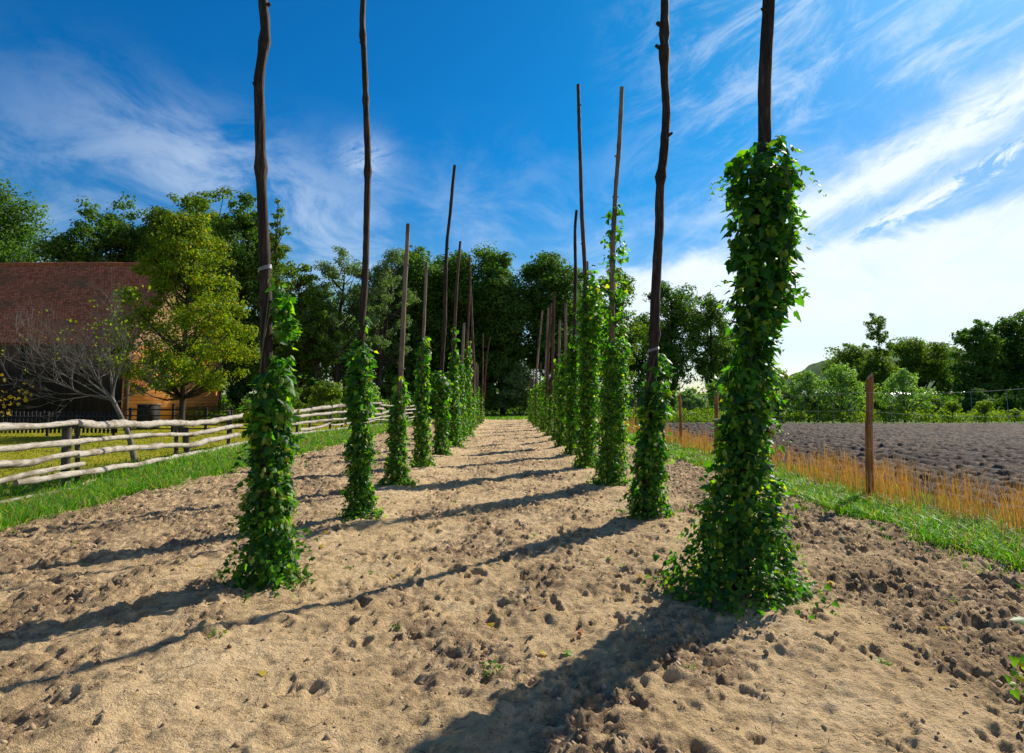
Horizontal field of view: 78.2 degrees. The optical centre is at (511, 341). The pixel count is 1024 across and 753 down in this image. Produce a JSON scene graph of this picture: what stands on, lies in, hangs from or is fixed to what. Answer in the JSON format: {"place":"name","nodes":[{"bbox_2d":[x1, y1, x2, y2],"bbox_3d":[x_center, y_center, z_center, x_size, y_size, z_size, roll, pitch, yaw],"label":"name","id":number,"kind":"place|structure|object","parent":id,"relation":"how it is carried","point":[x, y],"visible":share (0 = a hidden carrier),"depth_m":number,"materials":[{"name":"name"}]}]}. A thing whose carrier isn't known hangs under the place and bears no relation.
{"place":"outdoors","nodes":[
{"label":"outdoors","id":0,"kind":"place"},
{"bbox_2d":[0,417,375,484],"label":"lawn","id":1,"kind":"structure","parent":0,"point":[102,458],"depth_m":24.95,"materials":[{"name":"green plant"}]},
{"bbox_2d":[0,373,43,416],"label":"autumn shrub","id":2,"kind":"object","parent":1,"relation":"on","point":[25,399],"visible":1,"depth_m":15.96,"materials":[{"name":"yellow plant"}]},
{"bbox_2d":[0,170,61,262],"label":"broadleaf tree","id":3,"kind":"object","parent":1,"relation":"on","point":[14,248],"visible":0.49,"depth_m":65.77,"materials":[{"name":"green plant"}]},
{"bbox_2d":[0,410,117,435],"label":"picket fence","id":4,"kind":"object","parent":1,"relation":"on","point":[114,416],"visible":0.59,"depth_m":29.55,"materials":[{"name":"black wood"}]},
{"bbox_2d":[28,195,149,262],"bbox_3d":[-41.172,-2.993,62.592,12.088,21.447,11.920,0,-5,-1],"label":"broadleaf tree","id":5,"kind":"object","parent":1,"relation":"on","point":[68,248],"visible":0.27,"depth_m":60.33,"materials":[{"name":"green plant"}]},
{"bbox_2d":[0,249,182,461],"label":"bare shrub","id":6,"kind":"object","parent":1,"relation":"on","point":[111,398],"visible":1,"depth_m":16.82,"materials":[{"name":"grey plant"}]},
{"bbox_2d":[0,262,229,426],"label":"barn","id":7,"kind":"structure","parent":1,"relation":"on","point":[45,283],"depth_m":41.31,"materials":[{"name":"brown wood"}]},
{"bbox_2d":[93,191,169,262],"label":"broadleaf tree","id":8,"kind":"object","parent":1,"relation":"on","point":[128,255],"visible":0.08,"depth_m":64.60,"materials":[{"name":"green plant"}]},
{"bbox_2d":[136,404,161,429],"bbox_3d":[-21.318,4.441,36.957,0.942,1.540,0.980,0,-5,-1],"label":"wooden bin","id":9,"kind":"object","parent":1,"relation":"on","point":[147,412],"visible":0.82,"depth_m":36.55,"materials":[{"name":"grey wood"}]},
{"bbox_2d":[104,205,259,432],"bbox_3d":[-16.030,-0.962,31.160,7.682,11.327,6.700,0,-5,-1],"label":"fruit tree","id":10,"kind":"object","parent":1,"relation":"on","point":[186,236],"visible":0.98,"depth_m":30.42,"materials":[{"name":"green plant"}]},
{"bbox_2d":[136,192,233,329],"bbox_3d":[-33.297,-3.633,63.529,11.176,22.908,10.188,0,-5,-1],"label":"broadleaf tree","id":11,"kind":"object","parent":1,"relation":"on","point":[155,222],"visible":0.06,"depth_m":61.97,"materials":[{"name":"green plant"}]},
{"bbox_2d":[125,403,251,432],"bbox_3d":[-15.904,4.045,32.636,8.123,1.618,0.177,0,-5,-1],"label":"dark rail fence","id":12,"kind":"object","parent":1,"relation":"on","point":[173,409],"visible":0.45,"depth_m":32.57,"materials":[{"name":"wood"}]},
{"bbox_2d":[187,185,239,396],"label":"broadleaf tree","id":13,"kind":"object","parent":1,"relation":"on","point":[215,195],"visible":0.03,"depth_m":66.90,"materials":[{"name":"green plant"}]},
{"bbox_2d":[225,380,252,411],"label":"bush","id":14,"kind":"object","parent":1,"relation":"on","point":[236,393],"visible":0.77,"depth_m":57.17,"materials":[{"name":"green plant"}]},
{"bbox_2d":[201,189,288,412],"bbox_3d":[-26.384,-3.507,62.199,9.792,22.401,9.648,0,-5,-1],"label":"broadleaf tree","id":15,"kind":"object","parent":1,"relation":"on","point":[244,253],"visible":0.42,"depth_m":60.73,"materials":[{"name":"green plant"}]},
{"bbox_2d":[223,198,313,404],"bbox_3d":[-22.762,-3.231,60.238,8.331,21.468,7.592,-4,-7,39],"label":"spruce tree","id":16,"kind":"object","parent":1,"relation":"on","point":[280,254],"visible":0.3,"depth_m":59.82,"materials":[{"name":"green plant"}]},
{"bbox_2d":[177,396,388,423],"bbox_3d":[-22.074,5.332,49.470,25.362,2.490,8.443,0,-5,-1],"label":"brush","id":17,"kind":"object","parent":1,"relation":"on","point":[225,405],"visible":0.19,"depth_m":47.61,"materials":[{"name":"green plant"}]},
{"bbox_2d":[272,260,327,400],"bbox_3d":[-19.481,-0.139,57.167,5.133,14.697,5.899,0,-5,-1],"label":"broadleaf tree","id":18,"kind":"object","parent":1,"relation":"on","point":[302,368],"visible":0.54,"depth_m":56.78,"materials":[{"name":"green plant"}]},
{"bbox_2d":[292,290,348,418],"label":"broadleaf tree","id":19,"kind":"object","parent":1,"relation":"on","point":[325,347],"visible":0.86,"depth_m":54.55,"materials":[{"name":"green plant"}]},
{"bbox_2d":[303,380,343,423],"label":"bush","id":20,"kind":"object","parent":1,"relation":"on","point":[329,393],"visible":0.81,"depth_m":43.24,"materials":[{"name":"green plant"}]},
{"bbox_2d":[300,245,384,415],"bbox_3d":[-15.991,-0.716,58.151,7.666,16.044,8.153,-2,-6,19],"label":"willow tree","id":21,"kind":"object","parent":1,"relation":"on","point":[332,272],"visible":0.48,"depth_m":58.19,"materials":[{"name":"green plant"}]},
{"bbox_2d":[348,247,420,406],"bbox_3d":[-12.056,-0.848,59.719,6.843,16.614,6.816,0,-5,-1],"label":"willow tree","id":22,"kind":"object","parent":1,"relation":"on","point":[380,279],"visible":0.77,"depth_m":59.78,"materials":[{"name":"green plant"}]},
{"bbox_2d":[381,372,403,408],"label":"bush","id":23,"kind":"object","parent":1,"relation":"on","point":[386,387],"visible":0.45,"depth_m":65.07,"materials":[{"name":"green plant"}]},
{"bbox_2d":[0,416,434,533],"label":"grass bank","id":24,"kind":"structure","parent":0,"point":[86,506],"depth_m":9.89,"materials":[{"name":"green plant"}]},
{"bbox_2d":[0,401,416,503],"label":"split rail fence","id":25,"kind":"object","parent":24,"relation":"on","point":[66,442],"visible":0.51,"depth_m":12.55,"materials":[{"name":"beige weathered wood"}]},
{"bbox_2d":[0,419,1023,752],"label":"sand path","id":26,"kind":"structure","parent":0,"point":[896,697],"depth_m":4.37,"materials":[{"name":"beige sand"}]},
{"bbox_2d":[252,0,273,583],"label":"hop pole","id":27,"kind":"object","parent":26,"relation":"on","point":[261,173],"visible":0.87,"depth_m":5.85,"materials":[{"name":"brown wood"}]},
{"bbox_2d":[213,278,325,600],"bbox_3d":[-2.156,0.833,5.581,0.927,2.866,0.986,0,-5,-1],"label":"hop plant","id":28,"kind":"object","parent":26,"relation":"on","point":[279,546],"visible":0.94,"depth_m":5.53,"materials":[{"name":"green plant"}]},
{"bbox_2d":[335,315,388,521],"bbox_3d":[-2.035,1.033,8.671,0.751,2.880,0.826,3,-6,-28],"label":"hop plant","id":29,"kind":"object","parent":26,"relation":"on","point":[356,400],"visible":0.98,"depth_m":8.59,"materials":[{"name":"green plant"}]},
{"bbox_2d":[356,0,371,513],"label":"hop pole","id":30,"kind":"object","parent":26,"relation":"on","point":[367,171],"visible":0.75,"depth_m":9.00,"materials":[{"name":"brown wood"}]},
{"bbox_2d":[373,376,419,487],"bbox_3d":[-2.190,1.755,12.006,0.882,2.185,0.880,-3,-6,28],"label":"hop plant","id":31,"kind":"object","parent":26,"relation":"on","point":[400,473],"visible":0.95,"depth_m":11.89,"materials":[{"name":"green plant"}]},
{"bbox_2d":[395,223,409,478],"bbox_3d":[-2.120,0.277,12.162,0.231,5.206,0.184,0,-5,-1],"label":"hop pole","id":32,"kind":"object","parent":26,"relation":"on","point":[401,368],"visible":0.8,"depth_m":12.18,"materials":[{"name":"brown wood"}]},
{"bbox_2d":[409,336,438,467],"bbox_3d":[-2.148,1.530,15.412,0.774,3.332,0.746,0,-5,-1],"label":"hop plant","id":33,"kind":"object","parent":26,"relation":"on","point":[418,422],"visible":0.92,"depth_m":15.30,"materials":[{"name":"green plant"}]},
{"bbox_2d":[420,262,427,466],"bbox_3d":[-2.181,0.603,15.456,0.116,5.179,0.162,-3,-6,30],"label":"hop pole","id":34,"kind":"object","parent":26,"relation":"on","point":[424,309],"visible":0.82,"depth_m":15.53,"materials":[{"name":"brown wood"}]},
{"bbox_2d":[430,370,454,455],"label":"hop plant","id":35,"kind":"object","parent":26,"relation":"on","point":[443,419],"visible":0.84,"depth_m":18.59,"materials":[{"name":"green plant"}]},
{"bbox_2d":[438,165,455,450],"bbox_3d":[-1.954,-0.970,19.027,0.477,8.952,0.230,0,-5,-1],"label":"hop pole","id":36,"kind":"object","parent":26,"relation":"on","point":[444,311],"visible":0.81,"depth_m":19.03,"materials":[{"name":"brown wood"}]},
{"bbox_2d":[449,241,460,444],"bbox_3d":[-2.001,0.128,22.286,0.413,7.431,0.203,-2,-6,17],"label":"hop pole","id":37,"kind":"object","parent":26,"relation":"on","point":[456,293],"visible":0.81,"depth_m":22.36,"materials":[{"name":"brown wood"}]},
{"bbox_2d":[446,327,467,447],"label":"hop plant","id":38,"kind":"object","parent":26,"relation":"on","point":[456,414],"visible":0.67,"depth_m":22.01,"materials":[{"name":"green plant"}]},
{"bbox_2d":[454,364,469,441],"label":"hop plant","id":39,"kind":"object","parent":26,"relation":"on","point":[463,395],"visible":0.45,"depth_m":25.35,"materials":[{"name":"green plant"}]},
{"bbox_2d":[464,256,471,422],"bbox_3d":[-2.054,0.248,29.002,0.364,8.487,0.114,0,-5,-1],"label":"hop pole","id":40,"kind":"object","parent":26,"relation":"on","point":[468,317],"visible":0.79,"depth_m":29.13,"materials":[{"name":"brown wood"}]},
{"bbox_2d":[462,341,476,436],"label":"hop plant","id":41,"kind":"object","parent":26,"relation":"on","point":[469,398],"visible":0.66,"depth_m":28.73,"materials":[{"name":"green plant"}]},
{"bbox_2d":[470,286,474,422],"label":"hop pole","id":42,"kind":"object","parent":26,"relation":"on","point":[473,353],"visible":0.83,"depth_m":35.68,"materials":[{"name":"brown wood"}]},
{"bbox_2d":[0,440,1023,752],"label":"soil clods","id":43,"kind":"object","parent":26,"relation":"on","point":[602,686],"visible":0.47,"depth_m":4.46,"materials":[{"name":"brown soil"}]},
{"bbox_2d":[537,376,548,431],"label":"hop plant","id":44,"kind":"object","parent":26,"relation":"on","point":[543,384],"visible":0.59,"depth_m":32.11,"materials":[{"name":"green plant"}]},
{"bbox_2d":[542,303,551,429],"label":"hop pole","id":45,"kind":"object","parent":26,"relation":"on","point":[548,355],"visible":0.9,"depth_m":32.33,"materials":[{"name":"brown wood"}]},
{"bbox_2d":[542,394,552,435],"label":"hop plant","id":46,"kind":"object","parent":26,"relation":"on","point":[547,421],"visible":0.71,"depth_m":28.67,"materials":[{"name":"green plant"}]},
{"bbox_2d":[547,291,555,434],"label":"hop pole","id":47,"kind":"object","parent":26,"relation":"on","point":[552,352],"visible":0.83,"depth_m":28.97,"materials":[{"name":"brown wood"}]},
{"bbox_2d":[547,359,560,440],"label":"hop plant","id":48,"kind":"object","parent":26,"relation":"on","point":[554,411],"visible":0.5,"depth_m":25.41,"materials":[{"name":"green plant"}]},
{"bbox_2d":[552,353,569,446],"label":"hop plant","id":49,"kind":"object","parent":26,"relation":"on","point":[561,399],"visible":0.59,"depth_m":22.02,"materials":[{"name":"green plant"}]},
{"bbox_2d":[558,335,582,455],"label":"hop plant","id":50,"kind":"object","parent":26,"relation":"on","point":[571,397],"visible":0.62,"depth_m":18.70,"materials":[{"name":"green plant"}]},
{"bbox_2d":[568,210,577,450],"bbox_3d":[1.844,-0.264,19.000,0.374,7.547,0.230,0,-5,-1],"label":"hop pole","id":51,"kind":"object","parent":26,"relation":"on","point":[575,273],"visible":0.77,"depth_m":19.07,"materials":[{"name":"brown wood"}]},
{"bbox_2d":[576,84,589,463],"bbox_3d":[1.785,-1.710,15.720,0.252,9.828,0.210,0,-5,-1],"label":"hop pole","id":52,"kind":"object","parent":26,"relation":"on","point":[582,225],"visible":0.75,"depth_m":15.86,"materials":[{"name":"brown wood"}]},
{"bbox_2d":[570,265,606,467],"bbox_3d":[1.887,0.673,15.523,1.085,5.275,1.043,0,-5,-1],"label":"hop plant","id":53,"kind":"object","parent":26,"relation":"on","point":[593,324],"visible":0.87,"depth_m":15.39,"materials":[{"name":"green plant"}]},
{"bbox_2d":[586,203,638,487],"bbox_3d":[1.899,0.100,12.237,1.036,5.660,1.038,0,-5,-1],"label":"hop plant","id":54,"kind":"object","parent":26,"relation":"on","point":[616,395],"visible":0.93,"depth_m":12.03,"materials":[{"name":"green plant"}]},
{"bbox_2d":[606,86,623,483],"bbox_3d":[2.020,-1.135,12.345,0.485,8.018,0.191,0,-5,-1],"label":"hop pole","id":55,"kind":"object","parent":26,"relation":"on","point":[615,196],"visible":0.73,"depth_m":12.44,"materials":[{"name":"brown wood"}]},
{"bbox_2d":[613,353,680,519],"bbox_3d":[1.824,1.356,8.691,0.953,2.412,0.810,-2,-6,19],"label":"hop plant","id":56,"kind":"object","parent":26,"relation":"on","point":[658,456],"visible":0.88,"depth_m":8.60,"materials":[{"name":"green plant"}]},
{"bbox_2d":[642,0,672,515],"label":"hop pole","id":57,"kind":"object","parent":26,"relation":"on","point":[654,331],"visible":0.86,"depth_m":9.02,"materials":[{"name":"brown wood"}]},
{"bbox_2d":[641,135,839,620],"bbox_3d":[1.897,0.209,5.421,1.605,4.108,1.573,-2,-6,24],"label":"hop plant","id":58,"kind":"object","parent":26,"relation":"on","point":[776,252],"visible":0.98,"depth_m":5.31,"materials":[{"name":"green plant"}]},
{"bbox_2d":[729,0,774,590],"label":"hop pole","id":59,"kind":"object","parent":26,"relation":"on","point":[765,77],"visible":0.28,"depth_m":5.63,"materials":[{"name":"brown wood"}]},
{"bbox_2d":[1004,615,1023,700],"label":"hop shoot","id":60,"kind":"object","parent":26,"relation":"on","point":[1014,659],"visible":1,"depth_m":3.32,"materials":[{"name":"green plant"}]},
{"bbox_2d":[0,0,1023,395],"label":"sky","id":61,"kind":"structure","parent":0,"point":[908,115],"materials":[{"name":"blue"}]},
{"bbox_2d":[223,347,1022,403],"bbox_3d":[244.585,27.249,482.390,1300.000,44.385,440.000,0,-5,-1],"label":"hills","id":62,"kind":"structure","parent":0,"point":[813,368],"depth_m":454.12,"materials":[{"name":"green plant"}]},
{"bbox_2d":[322,405,1023,423],"bbox_3d":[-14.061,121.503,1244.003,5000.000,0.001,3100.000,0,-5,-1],"label":"ground","id":63,"kind":"structure","parent":0,"point":[921,422],"depth_m":53.58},
{"bbox_2d":[318,281,378,391],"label":"broadleaf tree","id":64,"kind":"object","parent":63,"relation":"on","point":[334,301],"visible":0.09,"depth_m":99.70,"materials":[{"name":"green plant"}]},
{"bbox_2d":[366,244,476,403],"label":"broadleaf tree","id":65,"kind":"object","parent":63,"relation":"on","point":[417,260],"visible":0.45,"depth_m":72.36,"materials":[{"name":"green plant"}]},
{"bbox_2d":[422,252,476,381],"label":"broadleaf tree","id":66,"kind":"object","parent":63,"relation":"on","point":[440,285],"visible":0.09,"depth_m":77.94,"materials":[{"name":"green plant"}]},
{"bbox_2d":[436,239,523,409],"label":"broadleaf tree","id":67,"kind":"object","parent":63,"relation":"on","point":[463,296],"visible":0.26,"depth_m":74.85,"materials":[{"name":"green plant"}]},
{"bbox_2d":[469,251,538,413],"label":"broadleaf tree","id":68,"kind":"object","parent":63,"relation":"on","point":[501,324],"visible":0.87,"depth_m":70.50,"materials":[{"name":"green plant"}]},
{"bbox_2d":[386,414,697,419],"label":"grass","id":69,"kind":"structure","parent":63,"relation":"on","point":[503,417],"depth_m":59.74,"materials":[{"name":"green plant"}]},
{"bbox_2d":[478,383,500,413],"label":"bush","id":70,"kind":"object","parent":69,"relation":"on","point":[490,396],"visible":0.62,"depth_m":67.30,"materials":[{"name":"green plant"}]},
{"bbox_2d":[492,360,541,415],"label":"bush","id":71,"kind":"object","parent":69,"relation":"on","point":[517,391],"visible":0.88,"depth_m":65.36,"materials":[{"name":"green plant"}]},
{"bbox_2d":[623,384,643,414],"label":"bush","id":72,"kind":"object","parent":69,"relation":"on","point":[634,391],"visible":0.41,"depth_m":57.53,"materials":[{"name":"green plant"}]},
{"bbox_2d":[511,250,592,388],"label":"broadleaf tree","id":73,"kind":"object","parent":63,"relation":"on","point":[548,273],"visible":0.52,"depth_m":72.47,"materials":[{"name":"green plant"}]},
{"bbox_2d":[583,267,647,380],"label":"broadleaf tree","id":74,"kind":"object","parent":63,"relation":"on","point":[632,341],"visible":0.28,"depth_m":79.94,"materials":[{"name":"green plant"}]},
{"bbox_2d":[221,382,1022,415],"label":"thicket","id":75,"kind":"object","parent":63,"relation":"on","point":[944,399],"visible":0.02,"depth_m":74.89,"materials":[{"name":"green plant"}]},
{"bbox_2d":[622,311,669,388],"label":"broadleaf tree","id":76,"kind":"object","parent":63,"relation":"on","point":[639,361],"visible":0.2,"depth_m":99.36,"materials":[{"name":"green plant"}]},
{"bbox_2d":[637,280,709,413],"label":"broadleaf tree","id":77,"kind":"object","parent":63,"relation":"on","point":[681,313],"visible":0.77,"depth_m":65.47,"materials":[{"name":"green plant"}]},
{"bbox_2d":[676,386,711,416],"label":"bush","id":78,"kind":"object","parent":63,"relation":"on","point":[689,400],"visible":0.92,"depth_m":55.37,"materials":[{"name":"green plant"}]},
{"bbox_2d":[684,292,735,415],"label":"broadleaf tree","id":79,"kind":"object","parent":63,"relation":"on","point":[704,365],"visible":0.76,"depth_m":67.73,"materials":[{"name":"green plant"}]},
{"bbox_2d":[705,381,727,414],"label":"bush","id":80,"kind":"object","parent":63,"relation":"on","point":[712,389],"visible":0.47,"depth_m":57.67,"materials":[{"name":"green plant"}]},
{"bbox_2d":[703,327,742,394],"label":"broadleaf tree","id":81,"kind":"object","parent":63,"relation":"on","point":[727,361],"visible":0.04,"depth_m":99.05,"materials":[{"name":"green plant"}]},
{"bbox_2d":[771,367,801,416],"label":"young tree","id":82,"kind":"object","parent":63,"relation":"on","point":[782,379],"visible":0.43,"depth_m":51.63,"materials":[{"name":"green plant"}]},
{"bbox_2d":[788,369,834,422],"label":"young tree","id":83,"kind":"object","parent":63,"relation":"on","point":[808,401],"visible":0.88,"depth_m":51.70,"materials":[{"name":"green plant"}]},
{"bbox_2d":[602,405,1023,423],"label":"undergrowth","id":84,"kind":"object","parent":63,"relation":"on","point":[798,416],"visible":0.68,"depth_m":48.92,"materials":[{"name":"green plant"}]},
{"bbox_2d":[812,362,865,422],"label":"young tree","id":85,"kind":"object","parent":63,"relation":"on","point":[843,402],"visible":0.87,"depth_m":51.65,"materials":[{"name":"green plant"}]},
{"bbox_2d":[814,342,874,394],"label":"broadleaf tree","id":86,"kind":"object","parent":63,"relation":"on","point":[849,355],"visible":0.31,"depth_m":97.48,"materials":[{"name":"green plant"}]},
{"bbox_2d":[848,355,902,399],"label":"broadleaf tree","id":87,"kind":"object","parent":63,"relation":"on","point":[880,374],"visible":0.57,"depth_m":89.44,"materials":[{"name":"green plant"}]},
{"bbox_2d":[860,312,896,373],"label":"pine tree","id":88,"kind":"object","parent":63,"relation":"on","point":[879,323],"visible":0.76,"depth_m":92.67,"materials":[{"name":"green plant"}]},
{"bbox_2d":[874,368,936,422],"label":"young tree","id":89,"kind":"object","parent":63,"relation":"on","point":[905,399],"visible":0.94,"depth_m":51.74,"materials":[{"name":"green plant"}]},
{"bbox_2d":[882,336,957,398],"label":"round tree","id":90,"kind":"object","parent":63,"relation":"on","point":[923,360],"visible":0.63,"depth_m":94.78,"materials":[{"name":"green plant"}]},
{"bbox_2d":[909,396,954,417],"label":"bush","id":91,"kind":"object","parent":63,"relation":"on","point":[937,403],"visible":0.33,"depth_m":63.36,"materials":[{"name":"green plant"}]},
{"bbox_2d":[932,373,964,401],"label":"broadleaf tree","id":92,"kind":"object","parent":63,"relation":"on","point":[942,384],"visible":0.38,"depth_m":92.42,"materials":[{"name":"green plant"}]},
{"bbox_2d":[945,319,1008,401],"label":"broadleaf tree","id":93,"kind":"object","parent":63,"relation":"on","point":[982,371],"visible":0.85,"depth_m":69.86,"materials":[{"name":"green plant"}]},
{"bbox_2d":[955,387,998,414],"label":"bush","id":94,"kind":"object","parent":63,"relation":"on","point":[966,405],"visible":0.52,"depth_m":61.88,"materials":[{"name":"green plant"}]},
{"bbox_2d":[983,316,1023,406],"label":"broadleaf tree","id":95,"kind":"object","parent":63,"relation":"on","point":[1002,327],"visible":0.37,"depth_m":73.56,"materials":[{"name":"green plant"}]},
{"bbox_2d":[989,388,1023,412],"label":"bush","id":96,"kind":"object","parent":63,"relation":"on","point":[1014,400],"visible":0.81,"depth_m":61.94,"materials":[{"name":"green plant"}]},
{"bbox_2d":[995,309,1023,394],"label":"broadleaf tree","id":97,"kind":"object","parent":63,"relation":"on","point":[1017,345],"visible":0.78,"depth_m":71.80,"materials":[{"name":"green plant"}]},
{"bbox_2d":[579,421,1023,588],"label":"grass verge","id":98,"kind":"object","parent":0,"point":[913,497],"depth_m":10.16,"materials":[{"name":"green plant"}]},
{"bbox_2d":[1,421,1023,562],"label":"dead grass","id":99,"kind":"structure","parent":98,"relation":"on","point":[582,423],"depth_m":10.54,"materials":[{"name":"beige plant"}]},
{"bbox_2d":[581,415,1023,539],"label":"dry stalks","id":100,"kind":"object","parent":98,"relation":"on","point":[881,484],"visible":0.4,"depth_m":10.30,"materials":[{"name":"plant"}]},
{"bbox_2d":[590,373,1023,525],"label":"wire fence","id":101,"kind":"object","parent":98,"relation":"on","point":[869,465],"visible":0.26,"depth_m":10.44,"materials":[{"name":"weathered wood"},{"name":"steel wire"}]},
{"bbox_2d":[630,422,1023,515],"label":"ploughed field","id":102,"kind":"structure","parent":0,"point":[996,449],"depth_m":21.45,"materials":[{"name":"soil"}]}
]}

